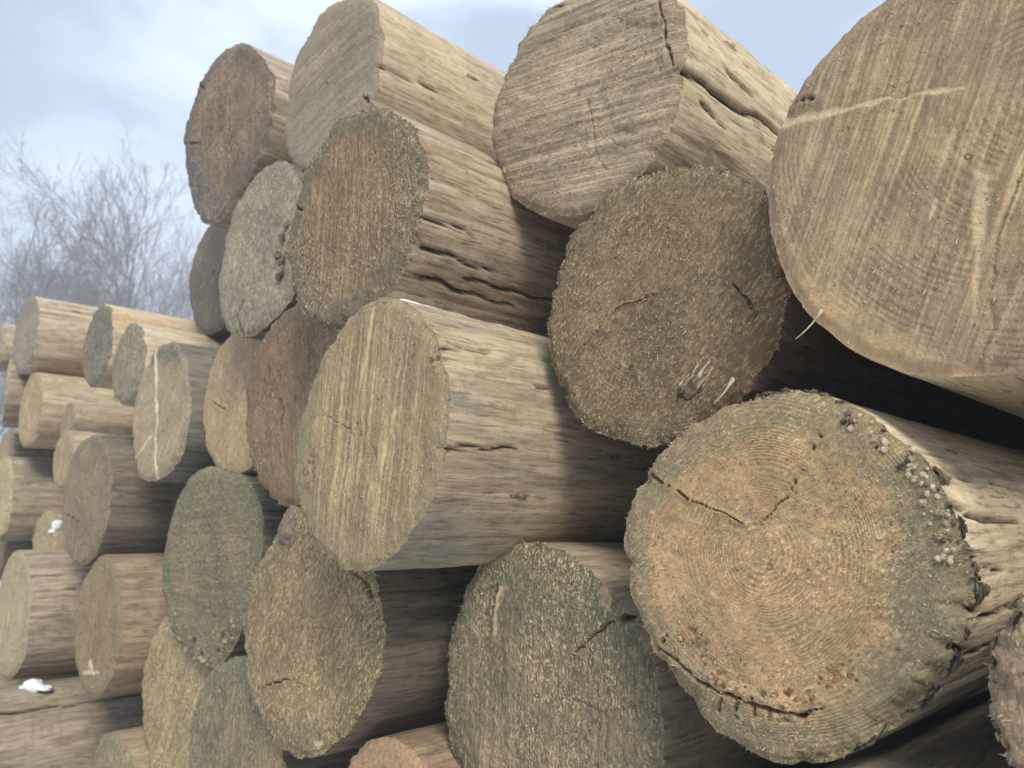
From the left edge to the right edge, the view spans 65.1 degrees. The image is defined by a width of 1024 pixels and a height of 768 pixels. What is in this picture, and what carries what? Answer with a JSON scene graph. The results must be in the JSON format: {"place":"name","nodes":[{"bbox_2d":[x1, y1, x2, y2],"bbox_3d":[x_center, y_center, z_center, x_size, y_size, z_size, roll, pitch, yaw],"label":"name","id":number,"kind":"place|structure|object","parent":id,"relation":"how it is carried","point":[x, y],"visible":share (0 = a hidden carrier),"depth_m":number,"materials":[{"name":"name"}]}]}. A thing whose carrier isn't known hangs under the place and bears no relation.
{"place":"outdoors","nodes":[
{"label":"outdoors","id":0,"kind":"place"},
{"bbox_2d":[142,615,213,767],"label":"log","id":1,"kind":"object","parent":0,"point":[175,679],"visible":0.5,"depth_m":1.69,"materials":[{"name":"brown wood"}]},
{"bbox_2d":[74,553,167,698],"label":"log","id":2,"kind":"object","parent":1,"relation":"on","point":[120,613],"visible":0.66,"depth_m":1.83,"materials":[{"name":"brown wood"}]},
{"bbox_2d":[61,434,186,566],"bbox_3d":[-0.193,0.454,2.925,0.350,0.332,2.553,-10,-14,44],"label":"log","id":3,"kind":"object","parent":2,"relation":"on","point":[114,502],"visible":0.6,"depth_m":1.99,"materials":[{"name":"brown wood"}]},
{"bbox_2d":[52,430,132,488],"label":"log","id":4,"kind":"object","parent":3,"relation":"on","point":[69,442],"visible":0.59,"depth_m":2.19,"materials":[{"name":"brown wood"}]},
{"bbox_2d":[60,402,133,436],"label":"log","id":5,"kind":"object","parent":4,"relation":"on","point":[92,417],"visible":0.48,"depth_m":2.44,"materials":[{"name":"brown wood"}]},
{"bbox_2d":[162,466,288,667],"bbox_3d":[0.287,0.516,2.477,0.434,0.389,2.555,-10,-14,44],"label":"log","id":6,"kind":"object","parent":1,"relation":"on","point":[223,528],"visible":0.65,"depth_m":1.55,"materials":[{"name":"grey wood"}]},
{"bbox_2d":[132,342,218,482],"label":"log","id":7,"kind":"object","parent":6,"relation":"on","point":[169,442],"visible":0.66,"depth_m":1.76,"materials":[{"name":"brown wood"}]},
{"bbox_2d":[111,323,226,405],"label":"log","id":8,"kind":"object","parent":7,"relation":"on","point":[139,345],"visible":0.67,"depth_m":1.96,"materials":[{"name":"brown wood"}]},
{"bbox_2d":[189,225,230,338],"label":"log","id":9,"kind":"object","parent":7,"relation":"on","point":[204,293],"visible":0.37,"depth_m":2.08,"materials":[{"name":"grey wood"}]},
{"bbox_2d":[203,334,261,474],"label":"log","id":10,"kind":"object","parent":6,"relation":"on","point":[225,409],"visible":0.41,"depth_m":1.61,"materials":[{"name":"brown wood"}]},
{"bbox_2d":[0,0,885,441],"label":"sky","id":11,"kind":"structure","parent":0,"point":[70,70],"materials":[{"name":"blue"}]},
{"bbox_2d":[790,761,812,767],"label":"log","id":12,"kind":"object","parent":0,"point":[803,764],"depth_m":2.07,"materials":[{"name":"brown wood"}]},
{"bbox_2d":[189,655,361,767],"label":"log","id":13,"kind":"object","parent":12,"relation":"on","point":[229,728],"visible":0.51,"depth_m":1.34,"materials":[{"name":"grey wood"}]},
{"bbox_2d":[242,505,479,759],"bbox_3d":[0.585,0.515,2.062,0.381,0.370,2.557,-10,-14,44],"label":"log","id":14,"kind":"object","parent":13,"relation":"on","point":[338,659],"visible":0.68,"depth_m":1.12,"materials":[{"name":"brown wood"}]},
{"bbox_2d":[245,302,338,506],"bbox_3d":[0.543,0.186,2.179,0.349,0.344,2.554,-10,-14,44],"label":"log","id":15,"kind":"object","parent":14,"relation":"on","point":[292,349],"visible":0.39,"depth_m":1.32,"materials":[{"name":"brown wood"}]},
{"bbox_2d":[217,161,303,340],"bbox_3d":[0.431,-0.084,2.346,0.322,0.322,2.555,-10,-14,44],"label":"log","id":16,"kind":"object","parent":15,"relation":"on","point":[258,297],"visible":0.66,"depth_m":1.45,"materials":[{"name":"grey wood"}]},
{"bbox_2d":[183,42,293,230],"bbox_3d":[0.277,-0.381,2.605,0.423,0.416,2.555,-10,-14,44],"label":"log","id":17,"kind":"object","parent":16,"relation":"on","point":[234,140],"visible":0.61,"depth_m":1.68,"materials":[{"name":"brown wood"}]},
{"bbox_2d":[283,0,505,172],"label":"log","id":18,"kind":"object","parent":16,"relation":"on","point":[353,57],"visible":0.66,"depth_m":1.38,"materials":[{"name":"brown wood"}]},
{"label":"ground","id":19,"kind":"structure","parent":0,"visible":0},
{"bbox_2d":[0,672,78,685],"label":"log","id":20,"kind":"object","parent":19,"relation":"on","point":[4,682],"visible":0.01,"depth_m":2.56,"materials":[{"name":"brown wood"}]},
{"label":"log","id":21,"kind":"object","parent":20,"relation":"on","visible":0},
{"bbox_2d":[0,541,32,580],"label":"log","id":22,"kind":"object","parent":21,"relation":"on","point":[8,549],"visible":0.04,"depth_m":2.77,"materials":[{"name":"brown wood"}]},
{"bbox_2d":[0,431,54,461],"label":"log","id":23,"kind":"object","parent":22,"relation":"on","point":[11,444],"visible":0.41,"depth_m":2.86,"materials":[{"name":"brown wood"}]},
{"bbox_2d":[0,323,15,371],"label":"log","id":24,"kind":"object","parent":23,"relation":"on","point":[7,331],"visible":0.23,"depth_m":2.82,"materials":[{"name":"brown wood"}]},
{"bbox_2d":[0,457,63,540],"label":"log","id":25,"kind":"object","parent":21,"relation":"on","point":[31,493],"visible":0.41,"depth_m":2.57,"materials":[{"name":"brown wood"}]},
{"bbox_2d":[1,359,30,427],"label":"log","id":26,"kind":"object","parent":25,"relation":"on","point":[15,384],"visible":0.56,"depth_m":2.63,"materials":[{"name":"brown wood"}]},
{"bbox_2d":[18,372,133,449],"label":"log","id":27,"kind":"object","parent":25,"relation":"on","point":[46,398],"visible":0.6,"depth_m":2.51,"materials":[{"name":"brown wood"}]},
{"bbox_2d":[12,294,97,377],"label":"log","id":28,"kind":"object","parent":27,"relation":"on","point":[49,336],"visible":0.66,"depth_m":2.58,"materials":[{"name":"brown wood"}]},
{"bbox_2d":[83,303,226,389],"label":"log","id":29,"kind":"object","parent":27,"relation":"on","point":[108,324],"visible":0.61,"depth_m":2.11,"materials":[{"name":"brown wood"}]},
{"bbox_2d":[32,510,67,549],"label":"log","id":30,"kind":"object","parent":21,"relation":"on","point":[43,539],"visible":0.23,"depth_m":2.49,"materials":[{"name":"brown wood"}]},
{"bbox_2d":[48,520,62,533],"bbox_3d":[-1.395,0.437,2.454,0.030,0.042,0.036,-10,-14,44],"label":"snow patch","id":31,"kind":"object","parent":30,"relation":"on","point":[57,524],"visible":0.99,"depth_m":2.44,"materials":[{"name":"white snow"}]},
{"bbox_2d":[14,674,78,684],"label":"log","id":32,"kind":"object","parent":19,"relation":"on","point":[50,678],"visible":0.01,"depth_m":2.41,"materials":[{"name":"brown wood"}]},
{"bbox_2d":[0,676,143,767],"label":"log","id":33,"kind":"object","parent":19,"relation":"on","point":[67,723],"visible":0.2,"depth_m":2.04,"materials":[{"name":"brown wood"}]},
{"bbox_2d":[19,678,53,692],"bbox_3d":[-1.237,0.786,2.085,0.088,0.038,0.049,0,-10,-1],"label":"snow patch","id":34,"kind":"object","parent":33,"relation":"on","point":[33,685],"visible":0.98,"depth_m":2.07,"materials":[{"name":"white snow"}]},
{"bbox_2d":[0,550,91,680],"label":"log","id":35,"kind":"object","parent":33,"relation":"on","point":[40,590],"visible":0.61,"depth_m":2.17,"materials":[{"name":"brown wood"}]},
{"bbox_2d":[0,195,147,435],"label":"bare tree","id":36,"kind":"object","parent":19,"relation":"on","point":[43,282],"visible":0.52,"depth_m":13.84,"materials":[{"name":"grey plant"}]},
{"bbox_2d":[0,260,180,390],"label":"bare tree","id":37,"kind":"object","parent":19,"relation":"on","point":[80,299],"depth_m":22.75,"materials":[{"name":"grey plant"}]},
{"bbox_2d":[0,202,192,430],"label":"bare tree","id":38,"kind":"object","parent":19,"relation":"on","point":[15,257],"visible":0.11,"depth_m":17.70,"materials":[{"name":"grey plant"}]},
{"bbox_2d":[0,118,207,322],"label":"bare tree","id":39,"kind":"object","parent":19,"relation":"on","point":[113,275],"visible":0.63,"depth_m":14.32,"materials":[{"name":"grey plant"}]},
{"bbox_2d":[91,726,150,767],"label":"log","id":40,"kind":"object","parent":19,"relation":"on","point":[126,748],"visible":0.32,"depth_m":1.76,"materials":[{"name":"brown wood"}]},
{"bbox_2d":[804,686,988,767],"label":"log","id":41,"kind":"object","parent":19,"relation":"on","point":[820,765],"visible":0.03,"depth_m":2.26,"materials":[{"name":"brown wood"}]},
{"bbox_2d":[348,722,802,767],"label":"log","id":42,"kind":"object","parent":41,"relation":"on","point":[427,747],"visible":0.19,"depth_m":1.05,"materials":[{"name":"brown wood"}]},
{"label":"log","id":43,"kind":"object","parent":19,"relation":"on","visible":0},
{"bbox_2d":[825,689,1014,767],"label":"log","id":44,"kind":"object","parent":43,"relation":"on","point":[961,735],"visible":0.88,"depth_m":0.71,"materials":[{"name":"brown wood"}]},
{"bbox_2d":[624,387,1023,764],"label":"log","id":45,"kind":"object","parent":44,"relation":"on","point":[817,576],"visible":1,"depth_m":0.68,"materials":[{"name":"brown wood"}]},
{"bbox_2d":[547,164,1023,450],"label":"log","id":46,"kind":"object","parent":45,"relation":"on","point":[677,307],"visible":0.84,"depth_m":0.87,"materials":[{"name":"brown wood"}]},
{"bbox_2d":[491,0,797,229],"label":"log","id":47,"kind":"object","parent":46,"relation":"on","point":[597,102],"visible":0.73,"depth_m":0.99,"materials":[{"name":"brown wood"}]},
{"bbox_2d":[766,0,1023,418],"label":"log","id":48,"kind":"object","parent":45,"relation":"on","point":[895,185],"visible":1,"depth_m":0.65,"materials":[{"name":"brown wood"}]},
{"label":"log","id":49,"kind":"object","parent":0,"visible":0},
{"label":"log","id":50,"kind":"object","parent":49,"relation":"on","visible":0},
{"bbox_2d":[983,593,1023,767],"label":"log","id":51,"kind":"object","parent":50,"relation":"on","point":[1006,680],"visible":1,"depth_m":0.53,"materials":[{"name":"brown wood"}]},
{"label":"log","id":52,"kind":"object","parent":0,"visible":0},
{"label":"log","id":53,"kind":"object","parent":52,"relation":"on","visible":0},
{"bbox_2d":[444,540,787,767],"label":"log","id":54,"kind":"object","parent":53,"relation":"on","point":[555,661],"visible":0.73,"depth_m":0.94,"materials":[{"name":"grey wood"}]},
{"bbox_2d":[295,296,663,570],"bbox_3d":[0.710,0.220,1.857,0.314,0.327,2.555,-10,-14,44],"label":"log","id":55,"kind":"object","parent":54,"relation":"on","point":[429,437],"visible":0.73,"depth_m":0.95,"materials":[{"name":"brown wood"}]},
{"bbox_2d":[285,107,575,336],"bbox_3d":[0.668,-0.066,1.982,0.330,0.317,2.554,-10,-14,44],"label":"log","id":56,"kind":"object","parent":55,"relation":"on","point":[390,203],"visible":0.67,"depth_m":1.07,"materials":[{"name":"brown wood"}]},
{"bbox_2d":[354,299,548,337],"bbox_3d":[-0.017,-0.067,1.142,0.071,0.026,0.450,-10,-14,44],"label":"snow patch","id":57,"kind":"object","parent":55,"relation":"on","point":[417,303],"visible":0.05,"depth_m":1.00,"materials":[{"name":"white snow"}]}
]}

